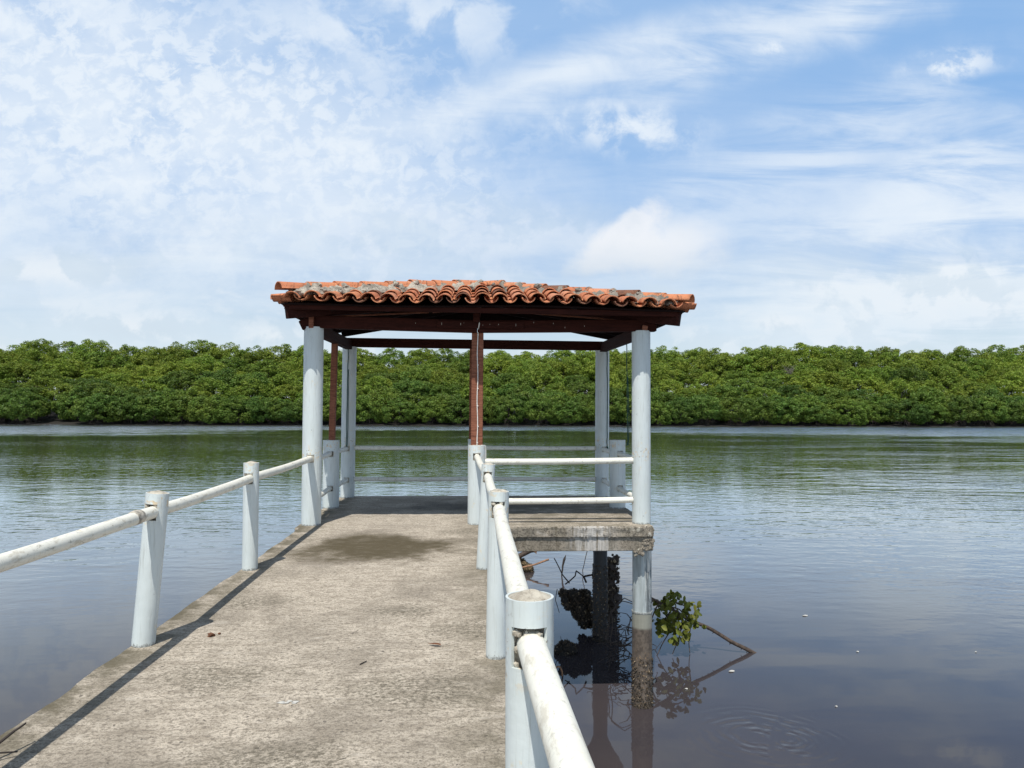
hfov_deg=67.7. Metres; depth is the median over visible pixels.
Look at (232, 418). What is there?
mangrove tree
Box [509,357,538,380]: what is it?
mangrove tree
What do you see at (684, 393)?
mangrove tree
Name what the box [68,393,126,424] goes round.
mangrove tree
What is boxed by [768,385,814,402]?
mangrove tree
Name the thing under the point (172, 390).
mangrove tree
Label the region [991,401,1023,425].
mangrove tree
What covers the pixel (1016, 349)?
mangrove tree
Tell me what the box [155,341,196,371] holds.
mangrove tree
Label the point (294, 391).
mangrove tree
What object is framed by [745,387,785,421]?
mangrove tree
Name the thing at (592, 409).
mangrove tree
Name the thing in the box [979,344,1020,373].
mangrove tree
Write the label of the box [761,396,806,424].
mangrove tree
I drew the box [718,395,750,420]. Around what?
mangrove tree
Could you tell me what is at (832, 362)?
mangrove tree
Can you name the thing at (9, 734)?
twig
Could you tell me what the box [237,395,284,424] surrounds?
mangrove tree
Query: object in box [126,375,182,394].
mangrove tree
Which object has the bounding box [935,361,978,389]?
mangrove tree
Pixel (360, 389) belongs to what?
mangrove tree
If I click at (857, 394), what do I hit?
mangrove tree
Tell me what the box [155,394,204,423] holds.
mangrove tree
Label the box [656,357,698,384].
mangrove tree
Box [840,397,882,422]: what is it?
mangrove tree
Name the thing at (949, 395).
mangrove tree
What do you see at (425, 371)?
mangrove tree
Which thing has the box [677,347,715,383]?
mangrove tree
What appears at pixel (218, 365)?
mangrove tree
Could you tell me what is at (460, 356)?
mangrove tree
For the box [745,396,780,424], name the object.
mangrove tree
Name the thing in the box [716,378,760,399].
mangrove tree
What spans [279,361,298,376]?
mangrove tree
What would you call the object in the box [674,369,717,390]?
mangrove tree
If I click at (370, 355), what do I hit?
mangrove tree
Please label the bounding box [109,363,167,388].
mangrove tree
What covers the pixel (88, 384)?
mangrove tree
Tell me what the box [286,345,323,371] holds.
mangrove tree
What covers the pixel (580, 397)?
mangrove tree
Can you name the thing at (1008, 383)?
mangrove tree
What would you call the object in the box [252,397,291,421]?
mangrove tree
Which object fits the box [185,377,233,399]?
mangrove tree
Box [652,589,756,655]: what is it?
mangrove branch
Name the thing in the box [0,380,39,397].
mangrove tree
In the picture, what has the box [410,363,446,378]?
mangrove tree
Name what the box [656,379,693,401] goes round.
mangrove tree
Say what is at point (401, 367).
mangrove tree
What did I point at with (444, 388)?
mangrove tree
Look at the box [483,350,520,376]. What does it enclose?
mangrove tree
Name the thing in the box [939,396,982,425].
mangrove tree
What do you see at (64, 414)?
mangrove tree
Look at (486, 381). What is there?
mangrove tree
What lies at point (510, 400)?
mangrove tree
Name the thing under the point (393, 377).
mangrove tree
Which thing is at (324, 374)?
mangrove tree
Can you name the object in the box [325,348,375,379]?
mangrove tree
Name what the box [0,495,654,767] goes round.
pier
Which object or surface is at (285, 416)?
mangrove tree
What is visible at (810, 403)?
mangrove tree
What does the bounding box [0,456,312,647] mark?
pier railing
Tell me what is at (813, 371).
mangrove tree
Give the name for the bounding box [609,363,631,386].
mangrove tree
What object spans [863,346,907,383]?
mangrove tree
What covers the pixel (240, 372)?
mangrove tree
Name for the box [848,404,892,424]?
mangrove tree
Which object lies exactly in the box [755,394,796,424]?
mangrove tree
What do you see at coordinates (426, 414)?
mangrove tree
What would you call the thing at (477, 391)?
post
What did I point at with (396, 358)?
mangrove tree
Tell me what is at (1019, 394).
mangrove tree
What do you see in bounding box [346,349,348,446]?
hanging rope
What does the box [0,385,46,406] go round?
mangrove tree
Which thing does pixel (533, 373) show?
mangrove tree
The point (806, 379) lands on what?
mangrove tree
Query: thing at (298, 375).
mangrove tree
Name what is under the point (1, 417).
mangrove tree
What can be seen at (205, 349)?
mangrove tree
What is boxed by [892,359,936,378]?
mangrove tree
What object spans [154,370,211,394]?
mangrove tree
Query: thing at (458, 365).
mangrove tree
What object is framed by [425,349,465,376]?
mangrove tree
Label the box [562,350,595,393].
mangrove tree
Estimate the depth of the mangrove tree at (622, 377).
168.77 m
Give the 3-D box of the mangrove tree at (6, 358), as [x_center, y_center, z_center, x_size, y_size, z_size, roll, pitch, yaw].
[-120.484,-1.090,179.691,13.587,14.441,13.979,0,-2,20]
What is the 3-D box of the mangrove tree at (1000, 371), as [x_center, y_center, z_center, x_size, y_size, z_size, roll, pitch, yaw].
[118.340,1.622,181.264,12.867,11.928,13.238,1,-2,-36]
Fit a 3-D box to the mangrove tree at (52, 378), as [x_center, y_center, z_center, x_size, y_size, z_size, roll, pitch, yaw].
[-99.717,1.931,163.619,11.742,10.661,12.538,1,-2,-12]
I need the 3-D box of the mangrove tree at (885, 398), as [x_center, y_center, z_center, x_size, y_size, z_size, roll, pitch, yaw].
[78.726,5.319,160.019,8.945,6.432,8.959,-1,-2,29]
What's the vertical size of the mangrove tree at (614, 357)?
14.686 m
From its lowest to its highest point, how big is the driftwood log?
0.399 m
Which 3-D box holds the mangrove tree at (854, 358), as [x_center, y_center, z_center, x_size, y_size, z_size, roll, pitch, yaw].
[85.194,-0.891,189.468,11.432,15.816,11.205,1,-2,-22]
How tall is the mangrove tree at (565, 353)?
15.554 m
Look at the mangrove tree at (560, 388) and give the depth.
161.97 m
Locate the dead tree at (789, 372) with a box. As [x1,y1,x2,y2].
[782,365,795,378]
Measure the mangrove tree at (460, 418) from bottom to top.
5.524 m
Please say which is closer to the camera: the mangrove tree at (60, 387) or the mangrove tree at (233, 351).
the mangrove tree at (60, 387)
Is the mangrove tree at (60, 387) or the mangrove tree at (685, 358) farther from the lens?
the mangrove tree at (685, 358)
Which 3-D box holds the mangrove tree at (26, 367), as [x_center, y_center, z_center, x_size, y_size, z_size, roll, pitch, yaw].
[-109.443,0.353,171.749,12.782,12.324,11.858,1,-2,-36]
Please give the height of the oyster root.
1.210 m
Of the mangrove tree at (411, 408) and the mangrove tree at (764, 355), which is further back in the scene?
the mangrove tree at (764, 355)
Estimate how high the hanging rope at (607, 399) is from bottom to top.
1.648 m
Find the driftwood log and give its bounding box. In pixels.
[518,551,536,557]
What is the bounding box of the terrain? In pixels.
[0,407,1023,425]
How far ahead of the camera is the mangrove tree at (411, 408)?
149.63 m
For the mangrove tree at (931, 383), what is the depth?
164.02 m
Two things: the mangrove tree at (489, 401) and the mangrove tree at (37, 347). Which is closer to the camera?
the mangrove tree at (489, 401)
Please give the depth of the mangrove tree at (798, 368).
184.62 m
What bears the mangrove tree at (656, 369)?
on the terrain
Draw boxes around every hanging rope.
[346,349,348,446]
[607,351,607,448]
[626,344,628,444]
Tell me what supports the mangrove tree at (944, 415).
on the terrain
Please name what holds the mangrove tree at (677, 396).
on the terrain
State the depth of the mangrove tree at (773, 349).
194.66 m
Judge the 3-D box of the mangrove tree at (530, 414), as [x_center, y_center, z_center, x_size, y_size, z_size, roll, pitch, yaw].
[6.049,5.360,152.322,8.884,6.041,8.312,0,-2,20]
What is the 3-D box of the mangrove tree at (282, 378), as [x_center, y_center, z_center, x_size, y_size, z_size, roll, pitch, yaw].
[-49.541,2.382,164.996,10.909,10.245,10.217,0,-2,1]
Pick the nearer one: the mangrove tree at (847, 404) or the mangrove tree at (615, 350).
the mangrove tree at (847, 404)
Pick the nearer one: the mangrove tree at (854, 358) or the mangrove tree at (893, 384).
the mangrove tree at (893, 384)
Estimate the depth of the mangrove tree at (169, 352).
178.07 m
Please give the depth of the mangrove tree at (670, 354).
194.03 m
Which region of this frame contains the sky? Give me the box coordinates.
[0,0,1023,399]
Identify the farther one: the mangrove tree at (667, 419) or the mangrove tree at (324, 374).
the mangrove tree at (324, 374)
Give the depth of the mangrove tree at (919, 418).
152.41 m
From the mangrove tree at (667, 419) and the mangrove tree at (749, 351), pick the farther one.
the mangrove tree at (749, 351)
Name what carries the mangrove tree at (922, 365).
on the terrain
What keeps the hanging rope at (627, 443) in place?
hanging from the pavilion
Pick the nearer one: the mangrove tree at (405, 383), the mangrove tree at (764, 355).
the mangrove tree at (405, 383)
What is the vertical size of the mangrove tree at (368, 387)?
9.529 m
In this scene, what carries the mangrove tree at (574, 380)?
on the terrain
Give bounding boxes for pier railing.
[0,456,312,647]
[474,454,594,767]
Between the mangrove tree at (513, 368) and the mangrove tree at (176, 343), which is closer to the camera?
the mangrove tree at (513, 368)
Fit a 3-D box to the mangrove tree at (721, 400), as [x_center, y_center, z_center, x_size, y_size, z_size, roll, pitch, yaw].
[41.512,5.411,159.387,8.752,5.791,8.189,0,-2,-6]
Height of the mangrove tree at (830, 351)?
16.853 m
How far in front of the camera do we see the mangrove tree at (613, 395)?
154.76 m
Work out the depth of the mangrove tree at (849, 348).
196.17 m
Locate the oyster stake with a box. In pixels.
[607,554,621,621]
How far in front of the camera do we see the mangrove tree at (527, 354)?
192.68 m
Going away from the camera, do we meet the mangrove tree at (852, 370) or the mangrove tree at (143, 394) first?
the mangrove tree at (143, 394)
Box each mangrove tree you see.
[0,343,47,381]
[0,349,28,381]
[0,358,50,387]
[0,363,18,387]
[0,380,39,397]
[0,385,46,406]
[0,390,48,423]
[0,394,16,422]
[11,338,62,376]
[13,394,53,421]
[17,368,76,416]
[36,359,98,408]
[37,383,89,405]
[38,341,85,365]
[50,388,92,421]
[55,344,103,378]
[60,380,120,407]
[63,376,105,390]
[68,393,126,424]
[70,338,115,373]
[71,351,133,380]
[79,367,126,388]
[90,385,133,421]
[101,373,143,393]
[105,386,154,403]
[106,393,153,423]
[107,344,145,371]
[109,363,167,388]
[125,391,149,421]
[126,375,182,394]
[128,346,166,377]
[128,392,183,423]
[143,346,188,374]
[145,387,187,422]
[148,360,201,387]
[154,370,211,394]
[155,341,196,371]
[155,388,196,417]
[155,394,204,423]
[176,355,227,384]
[180,339,226,367]
[183,393,225,423]
[185,354,218,377]
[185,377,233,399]
[187,394,239,424]
[195,368,243,397]
[210,396,263,423]
[211,342,252,371]
[212,357,250,372]
[221,370,255,390]
[222,371,278,398]
[223,395,252,421]
[227,378,274,400]
[236,345,276,393]
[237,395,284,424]
[242,359,295,388]
[248,350,273,363]
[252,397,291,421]
[255,343,300,372]
[260,372,302,402]
[264,402,302,424]
[265,384,302,402]
[278,370,324,386]
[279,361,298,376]
[285,397,338,424]
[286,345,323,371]
[293,349,340,383]
[294,383,329,401]
[323,369,341,386]
[323,372,363,395]
[323,392,368,421]
[323,398,361,424]
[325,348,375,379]
[337,385,367,406]
[341,348,383,373]
[356,363,391,377]
[356,369,390,390]
[356,393,387,423]
[358,375,392,398]
[362,370,399,397]
[363,385,400,420]
[373,348,417,369]
[380,398,421,424]
[381,354,401,367]
[384,378,435,404]
[389,364,415,407]
[392,366,434,381]
[394,390,431,422]
[395,364,438,399]
[401,348,442,367]
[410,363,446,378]
[414,396,452,423]
[420,368,468,397]
[424,393,465,422]
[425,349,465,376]
[429,382,468,403]
[438,398,468,424]
[446,361,484,380]
[452,375,502,401]
[453,387,502,406]
[454,350,490,373]
[461,396,503,424]
[468,372,502,389]
[468,394,505,421]
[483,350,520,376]
[483,353,524,377]
[485,372,534,412]
[489,394,527,424]
[491,383,538,419]
[502,361,540,388]
[502,386,539,422]
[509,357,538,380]
[515,361,566,416]
[516,351,545,362]
[522,396,563,425]
[534,389,577,419]
[537,383,575,406]
[539,350,583,378]
[539,356,585,386]
[543,400,592,424]
[545,361,583,379]
[557,374,594,394]
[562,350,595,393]
[565,392,594,422]
[566,382,594,403]
[575,359,619,385]
[580,402,622,423]
[584,352,631,380]
[589,374,628,396]
[591,390,631,422]
[609,349,629,362]
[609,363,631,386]
[609,384,631,405]
[609,397,656,424]
[611,367,661,397]
[623,356,660,380]
[626,388,666,423]
[627,349,669,374]
[650,345,691,391]
[650,364,685,390]
[650,390,674,401]
[651,401,674,424]
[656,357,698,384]
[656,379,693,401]
[661,397,699,425]
[663,394,697,422]
[671,388,711,405]
[673,352,696,386]
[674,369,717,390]
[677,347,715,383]
[686,393,725,424]
[689,347,734,378]
[689,371,725,397]
[698,396,727,422]
[705,384,745,403]
[707,352,742,373]
[714,370,763,390]
[715,354,770,390]
[715,397,760,424]
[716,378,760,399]
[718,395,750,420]
[733,346,772,377]
[745,376,788,397]
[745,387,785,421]
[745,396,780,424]
[747,347,796,382]
[752,345,797,370]
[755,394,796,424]
[756,370,803,387]
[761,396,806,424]
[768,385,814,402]
[776,361,824,384]
[778,375,834,414]
[785,393,825,424]
[788,342,829,376]
[789,368,845,392]
[796,405,839,425]
[797,345,849,370]
[803,372,855,398]
[805,394,845,422]
[807,386,850,410]
[813,358,851,384]
[823,344,843,358]
[825,396,871,425]
[828,366,885,392]
[833,346,876,368]
[834,348,880,375]
[836,389,884,405]
[838,373,885,396]
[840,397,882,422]
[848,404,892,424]
[861,366,897,391]
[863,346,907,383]
[865,352,910,382]
[869,394,909,423]
[874,377,923,406]
[878,399,933,425]
[887,364,934,397]
[889,357,945,387]
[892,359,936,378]
[902,349,942,365]
[905,401,950,425]
[908,380,949,399]
[908,386,950,424]
[914,366,968,392]
[921,349,960,365]
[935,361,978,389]
[935,393,974,423]
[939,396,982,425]
[942,345,985,369]
[947,381,1004,421]
[949,374,995,390]
[959,396,1011,425]
[962,356,1005,381]
[964,383,996,396]
[971,360,1023,386]
[971,388,1014,424]
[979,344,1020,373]
[983,366,1023,392]
[990,370,1023,399]
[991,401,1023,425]
[1000,345,1023,373]
[1006,393,1023,396]
[1008,352,1023,370]
[1010,395,1023,422]
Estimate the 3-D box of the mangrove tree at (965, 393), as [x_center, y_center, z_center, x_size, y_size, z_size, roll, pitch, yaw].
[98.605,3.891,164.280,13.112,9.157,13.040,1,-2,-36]
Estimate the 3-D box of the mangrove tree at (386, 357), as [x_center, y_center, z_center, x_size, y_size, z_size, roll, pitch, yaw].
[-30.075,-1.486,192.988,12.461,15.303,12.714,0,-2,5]
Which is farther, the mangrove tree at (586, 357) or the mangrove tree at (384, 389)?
the mangrove tree at (586, 357)
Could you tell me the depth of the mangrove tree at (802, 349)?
193.84 m
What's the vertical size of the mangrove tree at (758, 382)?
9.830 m
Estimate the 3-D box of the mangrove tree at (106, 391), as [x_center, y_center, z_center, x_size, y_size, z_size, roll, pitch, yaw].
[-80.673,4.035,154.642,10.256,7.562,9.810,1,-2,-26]
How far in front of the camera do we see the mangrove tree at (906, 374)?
169.21 m
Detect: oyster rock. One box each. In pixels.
[520,558,533,571]
[554,636,577,655]
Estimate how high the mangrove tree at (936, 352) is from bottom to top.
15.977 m
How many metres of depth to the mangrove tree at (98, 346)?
188.75 m
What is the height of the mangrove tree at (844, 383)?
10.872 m
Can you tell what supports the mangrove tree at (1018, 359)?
on the terrain
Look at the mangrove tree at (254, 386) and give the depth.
159.03 m
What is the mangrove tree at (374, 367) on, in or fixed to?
on the terrain
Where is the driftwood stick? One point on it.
(545, 560)
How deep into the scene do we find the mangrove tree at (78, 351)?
181.18 m
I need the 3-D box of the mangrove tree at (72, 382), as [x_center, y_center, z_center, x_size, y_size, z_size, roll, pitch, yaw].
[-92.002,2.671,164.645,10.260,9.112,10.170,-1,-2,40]
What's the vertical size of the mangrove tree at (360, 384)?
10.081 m
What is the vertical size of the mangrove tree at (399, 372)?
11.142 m
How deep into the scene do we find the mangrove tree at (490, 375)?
172.89 m
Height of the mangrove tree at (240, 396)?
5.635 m
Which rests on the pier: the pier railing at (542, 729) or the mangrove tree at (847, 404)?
the pier railing at (542, 729)
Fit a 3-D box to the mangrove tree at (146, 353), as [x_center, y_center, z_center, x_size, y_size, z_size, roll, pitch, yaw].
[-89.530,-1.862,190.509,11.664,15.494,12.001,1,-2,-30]
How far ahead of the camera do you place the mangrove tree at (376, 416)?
150.30 m
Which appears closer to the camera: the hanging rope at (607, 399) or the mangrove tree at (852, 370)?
the hanging rope at (607, 399)
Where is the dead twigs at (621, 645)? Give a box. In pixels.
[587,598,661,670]
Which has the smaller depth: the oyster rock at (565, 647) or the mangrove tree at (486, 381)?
the oyster rock at (565, 647)
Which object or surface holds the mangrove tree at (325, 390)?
on the terrain
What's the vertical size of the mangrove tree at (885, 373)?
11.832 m
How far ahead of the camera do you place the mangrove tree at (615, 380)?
167.00 m
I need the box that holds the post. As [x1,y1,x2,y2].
[476,322,485,458]
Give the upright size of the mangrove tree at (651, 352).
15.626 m
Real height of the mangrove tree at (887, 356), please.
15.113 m
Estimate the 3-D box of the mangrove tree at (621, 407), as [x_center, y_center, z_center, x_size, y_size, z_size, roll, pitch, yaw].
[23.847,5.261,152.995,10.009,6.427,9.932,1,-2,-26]
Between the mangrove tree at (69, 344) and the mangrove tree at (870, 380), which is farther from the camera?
the mangrove tree at (69, 344)
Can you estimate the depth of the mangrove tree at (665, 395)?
161.12 m
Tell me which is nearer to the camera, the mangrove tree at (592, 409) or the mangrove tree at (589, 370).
the mangrove tree at (592, 409)
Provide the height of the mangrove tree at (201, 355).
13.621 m
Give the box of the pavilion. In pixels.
[270,279,696,525]
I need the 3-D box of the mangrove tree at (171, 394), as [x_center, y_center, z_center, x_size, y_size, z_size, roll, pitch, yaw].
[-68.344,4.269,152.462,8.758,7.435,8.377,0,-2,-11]
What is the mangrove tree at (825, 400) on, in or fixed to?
on the terrain
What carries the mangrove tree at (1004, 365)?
on the terrain
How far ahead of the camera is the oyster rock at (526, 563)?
17.64 m
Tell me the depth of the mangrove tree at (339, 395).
153.25 m
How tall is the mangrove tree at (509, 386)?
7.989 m
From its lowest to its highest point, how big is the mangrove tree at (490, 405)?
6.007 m
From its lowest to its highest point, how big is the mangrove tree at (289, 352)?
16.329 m
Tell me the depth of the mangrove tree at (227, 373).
163.23 m
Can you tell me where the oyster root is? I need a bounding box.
[554,558,592,629]
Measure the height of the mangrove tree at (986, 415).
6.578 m
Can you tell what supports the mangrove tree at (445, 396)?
on the terrain
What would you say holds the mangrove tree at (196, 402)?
on the terrain
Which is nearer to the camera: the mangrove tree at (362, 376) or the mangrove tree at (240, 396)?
the mangrove tree at (240, 396)
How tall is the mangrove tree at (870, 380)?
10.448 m
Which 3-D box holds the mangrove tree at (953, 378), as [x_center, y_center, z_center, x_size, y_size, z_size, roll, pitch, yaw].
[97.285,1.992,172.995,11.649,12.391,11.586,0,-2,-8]
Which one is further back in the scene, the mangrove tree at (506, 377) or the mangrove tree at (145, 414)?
the mangrove tree at (506, 377)
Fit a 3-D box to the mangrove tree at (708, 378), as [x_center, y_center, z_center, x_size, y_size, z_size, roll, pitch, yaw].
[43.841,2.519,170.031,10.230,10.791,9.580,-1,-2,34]
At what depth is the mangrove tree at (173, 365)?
170.30 m
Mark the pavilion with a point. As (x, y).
(331, 311)
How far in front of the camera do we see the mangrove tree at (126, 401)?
147.68 m
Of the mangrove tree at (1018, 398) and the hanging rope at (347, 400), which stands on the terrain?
the mangrove tree at (1018, 398)
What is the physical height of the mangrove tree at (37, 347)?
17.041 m
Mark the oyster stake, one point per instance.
(614, 597)
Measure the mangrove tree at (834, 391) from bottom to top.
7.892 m
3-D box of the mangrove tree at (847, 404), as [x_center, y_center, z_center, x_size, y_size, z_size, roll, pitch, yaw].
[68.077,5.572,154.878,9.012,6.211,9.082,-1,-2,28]
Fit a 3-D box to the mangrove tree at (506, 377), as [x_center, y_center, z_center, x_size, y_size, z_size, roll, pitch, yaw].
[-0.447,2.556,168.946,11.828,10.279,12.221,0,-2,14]
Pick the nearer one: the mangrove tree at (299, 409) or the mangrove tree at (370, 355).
the mangrove tree at (299, 409)
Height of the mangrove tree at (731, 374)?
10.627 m
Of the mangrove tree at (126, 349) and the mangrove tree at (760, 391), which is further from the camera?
the mangrove tree at (126, 349)
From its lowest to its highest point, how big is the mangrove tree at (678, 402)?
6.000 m
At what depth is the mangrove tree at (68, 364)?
171.69 m
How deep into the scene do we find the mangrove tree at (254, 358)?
195.21 m
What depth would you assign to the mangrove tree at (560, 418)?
150.04 m
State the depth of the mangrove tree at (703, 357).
185.90 m
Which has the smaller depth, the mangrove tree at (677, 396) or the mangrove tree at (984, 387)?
the mangrove tree at (677, 396)
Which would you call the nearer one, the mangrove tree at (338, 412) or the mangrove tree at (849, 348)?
the mangrove tree at (338, 412)
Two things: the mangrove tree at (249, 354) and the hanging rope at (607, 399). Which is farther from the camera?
the mangrove tree at (249, 354)
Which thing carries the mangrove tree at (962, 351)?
on the terrain
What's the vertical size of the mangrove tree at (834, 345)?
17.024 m
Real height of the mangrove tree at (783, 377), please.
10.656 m
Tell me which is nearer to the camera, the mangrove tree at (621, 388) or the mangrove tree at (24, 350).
the mangrove tree at (621, 388)
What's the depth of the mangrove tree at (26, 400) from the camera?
146.87 m
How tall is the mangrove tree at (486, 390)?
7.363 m
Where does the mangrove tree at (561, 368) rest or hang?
on the terrain
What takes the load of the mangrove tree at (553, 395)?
on the terrain
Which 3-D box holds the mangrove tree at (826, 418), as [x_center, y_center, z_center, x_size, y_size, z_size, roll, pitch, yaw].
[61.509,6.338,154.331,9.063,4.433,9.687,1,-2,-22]
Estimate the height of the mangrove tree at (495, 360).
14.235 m
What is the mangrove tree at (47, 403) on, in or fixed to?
on the terrain
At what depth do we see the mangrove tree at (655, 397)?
153.82 m
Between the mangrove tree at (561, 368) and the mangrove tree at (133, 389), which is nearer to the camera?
the mangrove tree at (133, 389)
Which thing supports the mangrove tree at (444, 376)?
on the terrain
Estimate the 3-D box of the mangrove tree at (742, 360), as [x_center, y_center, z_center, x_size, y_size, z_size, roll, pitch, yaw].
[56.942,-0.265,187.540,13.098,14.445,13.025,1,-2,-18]
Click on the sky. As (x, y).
(825, 173)
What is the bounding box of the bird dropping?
[277,700,298,703]
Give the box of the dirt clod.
[207,632,220,636]
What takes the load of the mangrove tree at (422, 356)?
on the terrain
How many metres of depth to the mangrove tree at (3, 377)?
170.87 m
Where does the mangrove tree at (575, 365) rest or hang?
on the terrain
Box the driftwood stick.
[522,558,548,567]
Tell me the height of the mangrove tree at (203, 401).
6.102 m
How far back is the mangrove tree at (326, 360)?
179.27 m
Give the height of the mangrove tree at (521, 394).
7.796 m
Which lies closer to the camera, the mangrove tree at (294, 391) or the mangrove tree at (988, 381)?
the mangrove tree at (294, 391)
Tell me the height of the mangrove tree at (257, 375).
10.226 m
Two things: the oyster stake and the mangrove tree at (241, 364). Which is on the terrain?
the mangrove tree at (241, 364)
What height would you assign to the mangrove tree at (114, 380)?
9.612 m
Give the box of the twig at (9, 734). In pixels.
[0,722,25,753]
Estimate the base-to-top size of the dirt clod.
0.023 m
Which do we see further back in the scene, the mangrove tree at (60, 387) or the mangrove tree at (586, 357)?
the mangrove tree at (586, 357)
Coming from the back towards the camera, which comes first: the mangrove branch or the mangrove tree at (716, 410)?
the mangrove tree at (716, 410)
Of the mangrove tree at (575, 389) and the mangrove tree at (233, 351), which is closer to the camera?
the mangrove tree at (575, 389)
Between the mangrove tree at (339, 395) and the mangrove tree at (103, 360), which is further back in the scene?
the mangrove tree at (103, 360)
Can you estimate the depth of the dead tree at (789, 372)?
174.96 m
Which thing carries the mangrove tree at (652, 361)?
on the terrain
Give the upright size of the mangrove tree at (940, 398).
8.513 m
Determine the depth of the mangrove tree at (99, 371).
170.80 m
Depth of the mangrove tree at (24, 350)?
186.59 m
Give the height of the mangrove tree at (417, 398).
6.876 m
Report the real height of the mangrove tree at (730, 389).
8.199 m
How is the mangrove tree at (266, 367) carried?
on the terrain
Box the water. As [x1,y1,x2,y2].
[0,424,1023,767]
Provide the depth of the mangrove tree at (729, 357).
193.58 m
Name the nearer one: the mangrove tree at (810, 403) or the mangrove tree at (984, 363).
the mangrove tree at (810, 403)
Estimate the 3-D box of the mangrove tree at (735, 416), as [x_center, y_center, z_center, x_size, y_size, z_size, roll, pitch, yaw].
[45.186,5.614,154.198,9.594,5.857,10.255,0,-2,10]
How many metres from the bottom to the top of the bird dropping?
0.010 m

